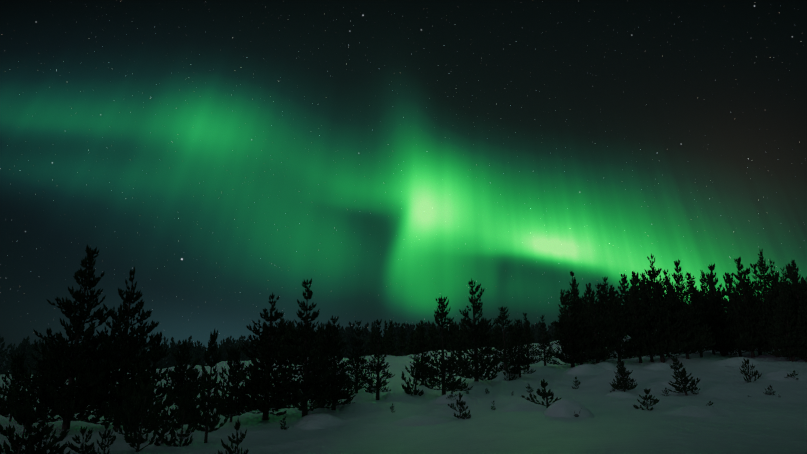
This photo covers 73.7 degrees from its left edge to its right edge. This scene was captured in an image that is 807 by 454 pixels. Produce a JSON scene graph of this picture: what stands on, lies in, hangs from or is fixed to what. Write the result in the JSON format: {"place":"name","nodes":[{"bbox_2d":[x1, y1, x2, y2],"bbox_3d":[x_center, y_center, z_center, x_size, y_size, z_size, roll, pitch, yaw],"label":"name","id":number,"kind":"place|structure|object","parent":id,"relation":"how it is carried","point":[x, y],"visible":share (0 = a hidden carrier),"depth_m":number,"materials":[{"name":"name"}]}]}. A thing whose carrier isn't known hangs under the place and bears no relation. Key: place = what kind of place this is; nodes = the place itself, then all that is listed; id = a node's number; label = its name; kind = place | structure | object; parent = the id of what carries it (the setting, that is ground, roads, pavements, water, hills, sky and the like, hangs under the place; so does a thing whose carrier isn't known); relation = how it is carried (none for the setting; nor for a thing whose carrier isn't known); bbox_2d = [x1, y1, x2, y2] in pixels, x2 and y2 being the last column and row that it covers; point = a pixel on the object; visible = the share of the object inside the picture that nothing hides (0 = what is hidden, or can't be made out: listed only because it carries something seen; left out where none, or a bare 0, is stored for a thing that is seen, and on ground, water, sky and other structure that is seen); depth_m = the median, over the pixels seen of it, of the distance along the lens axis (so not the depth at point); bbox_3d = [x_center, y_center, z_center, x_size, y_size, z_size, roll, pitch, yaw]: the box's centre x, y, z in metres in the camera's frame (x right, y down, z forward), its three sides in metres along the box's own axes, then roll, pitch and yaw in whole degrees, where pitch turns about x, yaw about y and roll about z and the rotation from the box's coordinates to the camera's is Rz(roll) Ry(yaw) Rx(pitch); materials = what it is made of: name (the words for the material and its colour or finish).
{"place":"outdoors","nodes":[
{"label":"outdoors","id":0,"kind":"place"},
{"bbox_2d":[0,332,806,453],"bbox_3d":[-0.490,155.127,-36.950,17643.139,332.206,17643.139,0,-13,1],"label":"snow ground","id":1,"kind":"structure","parent":0,"point":[758,421],"depth_m":26.51,"materials":[{"name":"snow"}]},
{"bbox_2d":[0,337,11,374],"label":"pine","id":2,"kind":"object","parent":1,"relation":"on","point":[4,352],"visible":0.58,"depth_m":200.62,"materials":[{"name":"grey"}]},
{"bbox_2d":[0,352,30,420],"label":"pine","id":3,"kind":"object","parent":1,"relation":"on","point":[19,363],"visible":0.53,"depth_m":33.85,"materials":[{"name":"green plant"}]},
{"bbox_2d":[5,339,36,373],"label":"pine","id":4,"kind":"object","parent":1,"relation":"on","point":[23,348],"visible":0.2,"depth_m":217.49,"materials":[{"name":"grey"}]},
{"bbox_2d":[9,336,36,374],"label":"pine","id":5,"kind":"object","parent":1,"relation":"on","point":[28,351],"visible":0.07,"depth_m":237.66,"materials":[{"name":"grey"}]},
{"bbox_2d":[0,407,66,453],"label":"pine","id":6,"kind":"object","parent":1,"relation":"on","point":[6,446],"visible":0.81,"depth_m":17.96,"materials":[{"name":"green plant"}]},
{"bbox_2d":[0,398,74,453],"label":"pine","id":7,"kind":"object","parent":1,"relation":"on","point":[9,431],"visible":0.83,"depth_m":17.86,"materials":[{"name":"green plant"}]},
{"bbox_2d":[21,421,68,453],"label":"pine","id":8,"kind":"object","parent":1,"relation":"on","point":[43,424],"visible":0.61,"depth_m":18.41,"materials":[{"name":"green plant"}]},
{"bbox_2d":[0,244,124,429],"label":"pine","id":9,"kind":"object","parent":1,"relation":"on","point":[63,366],"visible":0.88,"depth_m":28.68,"materials":[{"name":"green plant"}]},
{"bbox_2d":[65,426,95,453],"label":"pine","id":10,"kind":"object","parent":1,"relation":"on","point":[81,448],"visible":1,"depth_m":18.71,"materials":[{"name":"green plant"}]},
{"bbox_2d":[93,419,115,453],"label":"pine","id":11,"kind":"object","parent":1,"relation":"on","point":[106,425],"visible":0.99,"depth_m":19.27,"materials":[{"name":"green plant"}]},
{"bbox_2d":[57,267,170,428],"bbox_3d":[-15.983,6.795,30.356,5.192,9.353,5.482,-12,-18,40],"label":"pine","id":12,"kind":"object","parent":1,"relation":"on","point":[131,349],"visible":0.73,"depth_m":29.94,"materials":[{"name":"green plant"}]},
{"bbox_2d":[105,360,156,437],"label":"pine","id":13,"kind":"object","parent":1,"relation":"on","point":[146,377],"visible":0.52,"depth_m":24.25,"materials":[{"name":"green plant"}]},
{"bbox_2d":[120,379,173,451],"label":"pine","id":14,"kind":"object","parent":1,"relation":"on","point":[131,440],"visible":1,"depth_m":20.47,"materials":[{"name":"green plant"}]},
{"bbox_2d":[136,332,175,413],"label":"pine","id":15,"kind":"object","parent":1,"relation":"on","point":[160,389],"visible":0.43,"depth_m":32.38,"materials":[{"name":"green plant"}]},
{"bbox_2d":[137,392,185,445],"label":"pine","id":16,"kind":"object","parent":1,"relation":"on","point":[169,400],"visible":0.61,"depth_m":22.73,"materials":[{"name":"green plant"}]},
{"bbox_2d":[156,336,174,368],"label":"pine","id":17,"kind":"object","parent":1,"relation":"on","point":[165,345],"visible":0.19,"depth_m":246.88,"materials":[{"name":"grey"}]},
{"bbox_2d":[162,341,176,366],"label":"pine","id":18,"kind":"object","parent":1,"relation":"on","point":[169,362],"visible":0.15,"depth_m":261.52,"materials":[{"name":"grey"}]},
{"bbox_2d":[161,397,197,445],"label":"pine","id":19,"kind":"object","parent":1,"relation":"on","point":[185,407],"visible":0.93,"depth_m":22.30,"materials":[{"name":"green plant"}]},
{"bbox_2d":[159,339,200,409],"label":"pine","id":20,"kind":"object","parent":1,"relation":"on","point":[178,374],"visible":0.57,"depth_m":38.66,"materials":[{"name":"green plant"}]},
{"bbox_2d":[177,336,199,365],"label":"pine","id":21,"kind":"object","parent":1,"relation":"on","point":[193,349],"visible":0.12,"depth_m":229.62,"materials":[{"name":"grey"}]},
{"bbox_2d":[175,367,215,428],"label":"pine","id":22,"kind":"object","parent":1,"relation":"on","point":[193,374],"visible":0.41,"depth_m":28.33,"materials":[{"name":"green plant"}]},
{"bbox_2d":[186,329,230,442],"bbox_3d":[-8.402,7.028,23.435,1.708,5.219,1.960,0,-13,2],"label":"pine","id":23,"kind":"object","parent":1,"relation":"on","point":[206,421],"visible":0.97,"depth_m":23.23,"materials":[{"name":"green plant"}]},
{"bbox_2d":[215,337,229,362],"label":"pine","id":24,"kind":"object","parent":1,"relation":"on","point":[223,345],"visible":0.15,"depth_m":238.87,"materials":[{"name":"grey"}]},
{"bbox_2d":[210,345,248,421],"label":"pine","id":25,"kind":"object","parent":1,"relation":"on","point":[229,407],"visible":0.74,"depth_m":31.52,"materials":[{"name":"green plant"}]},
{"bbox_2d":[218,417,248,453],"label":"pine","id":26,"kind":"object","parent":1,"relation":"on","point":[237,441],"visible":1,"depth_m":20.45,"materials":[{"name":"green plant"}]},
{"bbox_2d":[222,293,311,419],"bbox_3d":[-7.782,7.671,31.840,5.833,7.729,5.525,-7,-15,27],"label":"pine","id":27,"kind":"object","parent":1,"relation":"on","point":[255,384],"visible":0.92,"depth_m":31.21,"materials":[{"name":"green plant"}]},
{"bbox_2d":[264,278,344,416],"bbox_3d":[-5.518,7.216,31.815,5.052,8.459,4.541,10,-16,-36],"label":"pine","id":28,"kind":"object","parent":1,"relation":"on","point":[313,363],"visible":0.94,"depth_m":31.33,"materials":[{"name":"green plant"}]},
{"bbox_2d":[285,414,344,429],"bbox_3d":[-4.854,10.689,29.647,3.744,0.680,3.120,0,-13,1],"label":"snow hummock","id":29,"kind":"object","parent":1,"relation":"on","point":[314,421],"visible":0.94,"depth_m":29.04,"materials":[{"name":"snow"}]},
{"bbox_2d":[301,323,350,400],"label":"pine","id":30,"kind":"object","parent":1,"relation":"on","point":[327,326],"visible":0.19,"depth_m":37.26,"materials":[{"name":"green plant"}]},
{"bbox_2d":[317,315,365,409],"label":"pine","id":31,"kind":"object","parent":1,"relation":"on","point":[345,394],"visible":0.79,"depth_m":34.16,"materials":[{"name":"green plant"}]},
{"bbox_2d":[338,325,350,357],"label":"pine","id":32,"kind":"object","parent":1,"relation":"on","point":[340,331],"visible":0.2,"depth_m":219.15,"materials":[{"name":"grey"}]},
{"bbox_2d":[345,321,358,353],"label":"pine","id":33,"kind":"object","parent":1,"relation":"on","point":[351,331],"visible":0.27,"depth_m":273.57,"materials":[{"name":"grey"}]},
{"bbox_2d":[342,320,371,392],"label":"pine","id":34,"kind":"object","parent":1,"relation":"on","point":[361,360],"visible":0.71,"depth_m":41.49,"materials":[{"name":"green plant"}]},
{"bbox_2d":[347,329,368,357],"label":"pine","id":35,"kind":"object","parent":1,"relation":"on","point":[360,337],"visible":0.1,"depth_m":219.60,"materials":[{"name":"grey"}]},
{"bbox_2d":[337,402,382,412],"bbox_3d":[-2.703,11.419,33.954,3.120,0.664,2.808,0,-13,1],"label":"snow hummock","id":36,"kind":"object","parent":1,"relation":"on","point":[363,407],"visible":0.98,"depth_m":33.53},
{"bbox_2d":[366,325,382,355],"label":"pine","id":37,"kind":"object","parent":1,"relation":"on","point":[371,343],"visible":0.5,"depth_m":157.41,"materials":[{"name":"green plant"}]},
{"bbox_2d":[355,318,394,399],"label":"pine","id":38,"kind":"object","parent":1,"relation":"on","point":[377,367],"visible":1,"depth_m":38.38,"materials":[{"name":"green plant"}]},
{"bbox_2d":[376,320,389,353],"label":"pine","id":39,"kind":"object","parent":1,"relation":"on","point":[384,330],"visible":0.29,"depth_m":174.16,"materials":[{"name":"green plant"}]},
{"bbox_2d":[380,320,398,355],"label":"pine","id":40,"kind":"object","parent":1,"relation":"on","point":[392,342],"visible":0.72,"depth_m":157.07,"materials":[{"name":"green plant"}]},
{"bbox_2d":[391,322,405,355],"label":"pine","id":41,"kind":"object","parent":1,"relation":"on","point":[398,328],"visible":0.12,"depth_m":237.15,"materials":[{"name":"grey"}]},
{"bbox_2d":[379,392,419,401],"bbox_3d":[-0.513,12.056,38.172,3.744,0.598,3.120,0,-13,1],"label":"snow hummock","id":42,"kind":"object","parent":1,"relation":"on","point":[394,397],"visible":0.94,"depth_m":37.42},
{"bbox_2d":[394,323,408,355],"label":"pine","id":43,"kind":"object","parent":1,"relation":"on","point":[402,341],"visible":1,"depth_m":139.83,"materials":[{"name":"green plant"}]},
{"bbox_2d":[401,359,423,395],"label":"pine","id":44,"kind":"object","parent":1,"relation":"on","point":[408,387],"visible":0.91,"depth_m":40.62,"materials":[{"name":"green plant"}]},
{"bbox_2d":[406,322,419,354],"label":"pine","id":45,"kind":"object","parent":1,"relation":"on","point":[414,334],"visible":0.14,"depth_m":181.50,"materials":[{"name":"green plant"}]},
{"bbox_2d":[412,323,425,352],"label":"pine","id":46,"kind":"object","parent":1,"relation":"on","point":[414,346],"visible":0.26,"depth_m":138.17,"materials":[{"name":"green plant"}]},
{"bbox_2d":[414,320,428,350],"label":"pine","id":47,"kind":"object","parent":1,"relation":"on","point":[421,325],"visible":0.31,"depth_m":138.00,"materials":[{"name":"green plant"}]},
{"bbox_2d":[409,326,434,384],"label":"pine","id":48,"kind":"object","parent":1,"relation":"on","point":[424,376],"visible":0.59,"depth_m":47.81,"materials":[{"name":"green plant"}]},
{"bbox_2d":[410,295,473,394],"bbox_3d":[2.895,8.948,40.152,4.234,7.738,4.009,5,-14,-19],"label":"pine","id":49,"kind":"object","parent":1,"relation":"on","point":[454,383],"visible":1,"depth_m":39.79,"materials":[{"name":"green plant"}]},
{"bbox_2d":[430,394,470,403],"bbox_3d":[3.208,11.853,37.163,3.120,0.625,2.808,0,-13,1],"label":"snow hummock","id":50,"kind":"object","parent":1,"relation":"on","point":[441,399],"visible":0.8,"depth_m":36.62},
{"bbox_2d":[448,393,467,418],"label":"pine","id":51,"kind":"object","parent":1,"relation":"on","point":[460,403],"visible":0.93,"depth_m":27.81,"materials":[{"name":"green plant"}]},
{"bbox_2d":[440,278,508,381],"bbox_3d":[6.541,9.701,49.831,6.546,10.084,5.498,2,-14,-9],"label":"pine","id":52,"kind":"object","parent":1,"relation":"on","point":[471,335],"visible":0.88,"depth_m":48.92,"materials":[{"name":"green plant"}]},
{"bbox_2d":[466,381,492,389],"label":"snow hummock","id":53,"kind":"object","parent":1,"relation":"on","point":[479,385],"visible":0.88,"depth_m":47.00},
{"bbox_2d":[490,318,507,348],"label":"pine","id":54,"kind":"object","parent":1,"relation":"on","point":[496,322],"visible":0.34,"depth_m":151.89,"materials":[{"name":"green plant"}]},
{"bbox_2d":[490,372,522,379],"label":"snow hummock","id":55,"kind":"object","parent":1,"relation":"on","point":[501,375],"visible":0.52,"depth_m":54.84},
{"bbox_2d":[491,306,526,367],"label":"pine","id":56,"kind":"object","parent":1,"relation":"on","point":[501,317],"visible":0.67,"depth_m":61.55,"materials":[{"name":"green plant"}]},
{"bbox_2d":[503,363,518,380],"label":"pine","id":57,"kind":"object","parent":1,"relation":"on","point":[504,373],"visible":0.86,"depth_m":53.90,"materials":[{"name":"green plant"}]},
{"bbox_2d":[495,403,546,411],"bbox_3d":[6.441,9.887,29.398,3.432,0.508,3.120,0,-13,1],"label":"snow hummock","id":58,"kind":"object","parent":1,"relation":"on","point":[518,407],"visible":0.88,"depth_m":28.76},
{"bbox_2d":[502,319,540,377],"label":"pine","id":59,"kind":"object","parent":1,"relation":"on","point":[519,361],"visible":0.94,"depth_m":55.11,"materials":[{"name":"green plant"}]},
{"bbox_2d":[519,313,539,366],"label":"pine","id":60,"kind":"object","parent":1,"relation":"on","point":[529,345],"visible":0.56,"depth_m":61.64,"materials":[{"name":"green plant"}]},
{"bbox_2d":[521,379,560,407],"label":"pine","id":61,"kind":"object","parent":1,"relation":"on","point":[544,384],"visible":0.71,"depth_m":30.68,"materials":[{"name":"green plant"}]},
{"bbox_2d":[526,366,559,373],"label":"snow hummock","id":62,"kind":"object","parent":1,"relation":"on","point":[545,370],"visible":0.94,"depth_m":58.52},
{"bbox_2d":[532,315,555,365],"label":"pine","id":63,"kind":"object","parent":1,"relation":"on","point":[544,347],"visible":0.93,"depth_m":60.68,"materials":[{"name":"green plant"}]},
{"bbox_2d":[556,289,567,338],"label":"pine","id":64,"kind":"object","parent":1,"relation":"on","point":[560,310],"visible":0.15,"depth_m":164.65,"materials":[{"name":"green plant"}]},
{"bbox_2d":[543,399,594,417],"bbox_3d":[8.004,8.852,26.181,2.750,0.934,2.375,0,-13,1],"label":"snow hummock","id":65,"kind":"object","parent":1,"relation":"on","point":[566,408],"visible":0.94,"depth_m":25.62,"materials":[{"name":"snow"}]},
{"bbox_2d":[541,289,599,366],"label":"pine","id":66,"kind":"object","parent":1,"relation":"on","point":[563,344],"visible":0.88,"depth_m":59.97,"materials":[{"name":"green plant"}]},
{"bbox_2d":[557,271,590,321],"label":"pine","id":67,"kind":"object","parent":1,"relation":"on","point":[572,275],"visible":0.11,"depth_m":120.57,"materials":[{"name":"green plant"}]},
{"bbox_2d":[559,296,596,364],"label":"pine","id":68,"kind":"object","parent":1,"relation":"on","point":[578,311],"visible":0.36,"depth_m":60.87,"materials":[{"name":"green plant"}]},
{"bbox_2d":[564,278,592,343],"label":"pine","id":69,"kind":"object","parent":1,"relation":"on","point":[575,295],"visible":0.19,"depth_m":79.33,"materials":[{"name":"green plant"}]},
{"bbox_2d":[564,364,606,374],"bbox_3d":[19.218,15.057,56.709,4.992,1.204,3.744,0,-13,1],"label":"snow hummock","id":70,"kind":"object","parent":1,"relation":"on","point":[588,369],"visible":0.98,"depth_m":56.03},
{"bbox_2d":[583,282,605,314],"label":"pine","id":71,"kind":"object","parent":1,"relation":"on","point":[588,291],"visible":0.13,"depth_m":163.66,"materials":[{"name":"green plant"}]},
{"bbox_2d":[572,291,618,363],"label":"pine","id":72,"kind":"object","parent":1,"relation":"on","point":[601,356],"visible":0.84,"depth_m":59.90,"materials":[{"name":"green plant"}]},
{"bbox_2d":[589,283,620,354],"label":"pine","id":73,"kind":"object","parent":1,"relation":"on","point":[601,305],"visible":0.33,"depth_m":81.00,"materials":[{"name":"green plant"}]},
{"bbox_2d":[595,362,616,369],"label":"snow hummock","id":74,"kind":"object","parent":1,"relation":"on","point":[608,366],"visible":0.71,"depth_m":56.60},
{"bbox_2d":[599,276,622,334],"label":"pine","id":75,"kind":"object","parent":1,"relation":"on","point":[608,300],"visible":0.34,"depth_m":108.95,"materials":[{"name":"green plant"}]},
{"bbox_2d":[607,285,629,323],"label":"pine","id":76,"kind":"object","parent":1,"relation":"on","point":[612,294],"visible":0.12,"depth_m":116.95,"materials":[{"name":"green plant"}]},
{"bbox_2d":[605,391,639,397],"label":"snow hummock","id":77,"kind":"object","parent":1,"relation":"on","point":[617,394],"visible":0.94,"depth_m":37.91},
{"bbox_2d":[602,300,643,361],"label":"pine","id":78,"kind":"object","parent":1,"relation":"on","point":[620,343],"visible":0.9,"depth_m":60.92,"materials":[{"name":"green plant"}]},
{"bbox_2d":[610,361,637,391],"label":"pine","id":79,"kind":"object","parent":1,"relation":"on","point":[624,384],"visible":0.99,"depth_m":44.62,"materials":[{"name":"green plant"}]},
{"bbox_2d":[616,273,634,324],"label":"pine","id":80,"kind":"object","parent":1,"relation":"on","point":[624,280],"visible":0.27,"depth_m":139.02,"materials":[{"name":"green plant"}]},
{"bbox_2d":[615,271,660,362],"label":"pine","id":81,"kind":"object","parent":1,"relation":"on","point":[639,342],"visible":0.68,"depth_m":62.14,"materials":[{"name":"green plant"}]},
{"bbox_2d":[633,389,659,409],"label":"pine","id":82,"kind":"object","parent":1,"relation":"on","point":[647,392],"visible":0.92,"depth_m":29.77,"materials":[{"name":"green plant"}]},
{"bbox_2d":[629,273,664,361],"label":"pine","id":83,"kind":"object","parent":1,"relation":"on","point":[644,298],"visible":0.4,"depth_m":62.31,"materials":[{"name":"green plant"}]},
{"bbox_2d":[641,363,681,370],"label":"snow hummock","id":84,"kind":"object","parent":1,"relation":"on","point":[661,366],"visible":0.84,"depth_m":55.16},
{"bbox_2d":[636,254,689,362],"bbox_3d":[29.728,9.489,63.270,6.793,13.081,7.173,1,-13,-3],"label":"pine","id":85,"kind":"object","parent":1,"relation":"on","point":[661,312],"visible":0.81,"depth_m":61.73,"materials":[{"name":"green plant"}]},
{"bbox_2d":[661,269,681,343],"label":"pine","id":86,"kind":"object","parent":1,"relation":"on","point":[667,283],"visible":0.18,"depth_m":78.94,"materials":[{"name":"green plant"}]},
{"bbox_2d":[668,357,699,395],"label":"pine","id":87,"kind":"object","parent":1,"relation":"on","point":[681,374],"visible":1,"depth_m":41.93,"materials":[{"name":"green plant"}]},
{"bbox_2d":[663,258,715,358],"bbox_3d":[32.682,9.677,63.530,6.244,12.108,5.226,-5,-14,19],"label":"pine","id":88,"kind":"object","parent":1,"relation":"on","point":[694,341],"visible":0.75,"depth_m":62.35,"materials":[{"name":"green plant"}]},
{"bbox_2d":[679,275,714,357],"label":"pine","id":89,"kind":"object","parent":1,"relation":"on","point":[694,295],"visible":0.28,"depth_m":71.84,"materials":[{"name":"green plant"}]},
{"bbox_2d":[696,270,710,316],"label":"pine","id":90,"kind":"object","parent":1,"relation":"on","point":[704,286],"visible":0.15,"depth_m":104.71,"materials":[{"name":"green plant"}]},
{"bbox_2d":[703,291,728,353],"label":"pine","id":91,"kind":"object","parent":1,"relation":"on","point":[709,322],"visible":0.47,"depth_m":73.29,"materials":[{"name":"green plant"}]},
{"bbox_2d":[699,263,749,355],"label":"pine","id":92,"kind":"object","parent":1,"relation":"on","point":[721,340],"visible":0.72,"depth_m":72.67,"materials":[{"name":"green plant"}]},
{"bbox_2d":[718,272,741,311],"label":"pine","id":93,"kind":"object","parent":1,"relation":"on","point":[726,283],"visible":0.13,"depth_m":131.54,"materials":[{"name":"green plant"}]},
{"bbox_2d":[708,357,759,366],"bbox_3d":[37.049,15.201,60.400,5.616,1.207,4.368,0,-13,1],"label":"snow hummock","id":94,"kind":"object","parent":1,"relation":"on","point":[733,362],"visible":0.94,"depth_m":59.62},
{"bbox_2d":[717,273,761,356],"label":"pine","id":95,"kind":"object","parent":1,"relation":"on","point":[733,322],"visible":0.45,"depth_m":71.98,"materials":[{"name":"green plant"}]},
{"bbox_2d":[739,359,761,381],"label":"pine","id":96,"kind":"object","parent":1,"relation":"on","point":[755,374],"visible":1,"depth_m":48.05,"materials":[{"name":"green plant"}]},
{"bbox_2d":[738,267,762,354],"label":"pine","id":97,"kind":"object","parent":1,"relation":"on","point":[751,284],"visible":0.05,"depth_m":75.01,"materials":[{"name":"green plant"}]},
{"bbox_2d":[725,257,776,357],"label":"pine","id":98,"kind":"object","parent":1,"relation":"on","point":[751,322],"visible":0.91,"depth_m":70.43,"materials":[{"name":"green plant"}]},
{"bbox_2d":[750,263,763,305],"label":"pine","id":99,"kind":"object","parent":1,"relation":"on","point":[755,273],"visible":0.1,"depth_m":87.38,"materials":[{"name":"green plant"}]},
{"bbox_2d":[752,249,796,356],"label":"pine","id":100,"kind":"object","parent":1,"relation":"on","point":[762,268],"visible":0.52,"depth_m":69.55,"materials":[{"name":"green plant"}]},
{"bbox_2d":[754,260,804,348],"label":"pine","id":101,"kind":"object","parent":1,"relation":"on","point":[774,279],"visible":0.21,"depth_m":69.66,"materials":[{"name":"green plant"}]},
{"bbox_2d":[757,370,806,380],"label":"snow hummock","id":102,"kind":"object","parent":1,"relation":"on","point":[780,375],"visible":0.94,"depth_m":48.55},
{"bbox_2d":[766,296,804,360],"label":"pine","id":103,"kind":"object","parent":1,"relation":"on","point":[776,339],"visible":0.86,"depth_m":63.78,"materials":[{"name":"green plant"}]},
{"bbox_2d":[768,281,806,360],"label":"pine","id":104,"kind":"object","parent":1,"relation":"on","point":[792,349],"visible":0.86,"depth_m":63.70,"materials":[{"name":"green plant"}]},
{"bbox_2d":[779,267,799,291],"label":"pine","id":105,"kind":"object","parent":1,"relation":"on","point":[786,276],"visible":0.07,"depth_m":105.00,"materials":[{"name":"green plant"}]},
{"bbox_2d":[785,263,806,313],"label":"pine","id":106,"kind":"object","parent":1,"relation":"on","point":[801,287],"visible":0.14,"depth_m":76.99,"materials":[{"name":"green plant"}]},
{"bbox_2d":[786,260,806,325],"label":"pine","id":107,"kind":"object","parent":1,"relation":"on","point":[795,284],"visible":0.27,"depth_m":71.54,"materials":[{"name":"green plant"}]},
{"bbox_2d":[0,0,806,368],"label":"sky","id":108,"kind":"structure","parent":0,"point":[391,156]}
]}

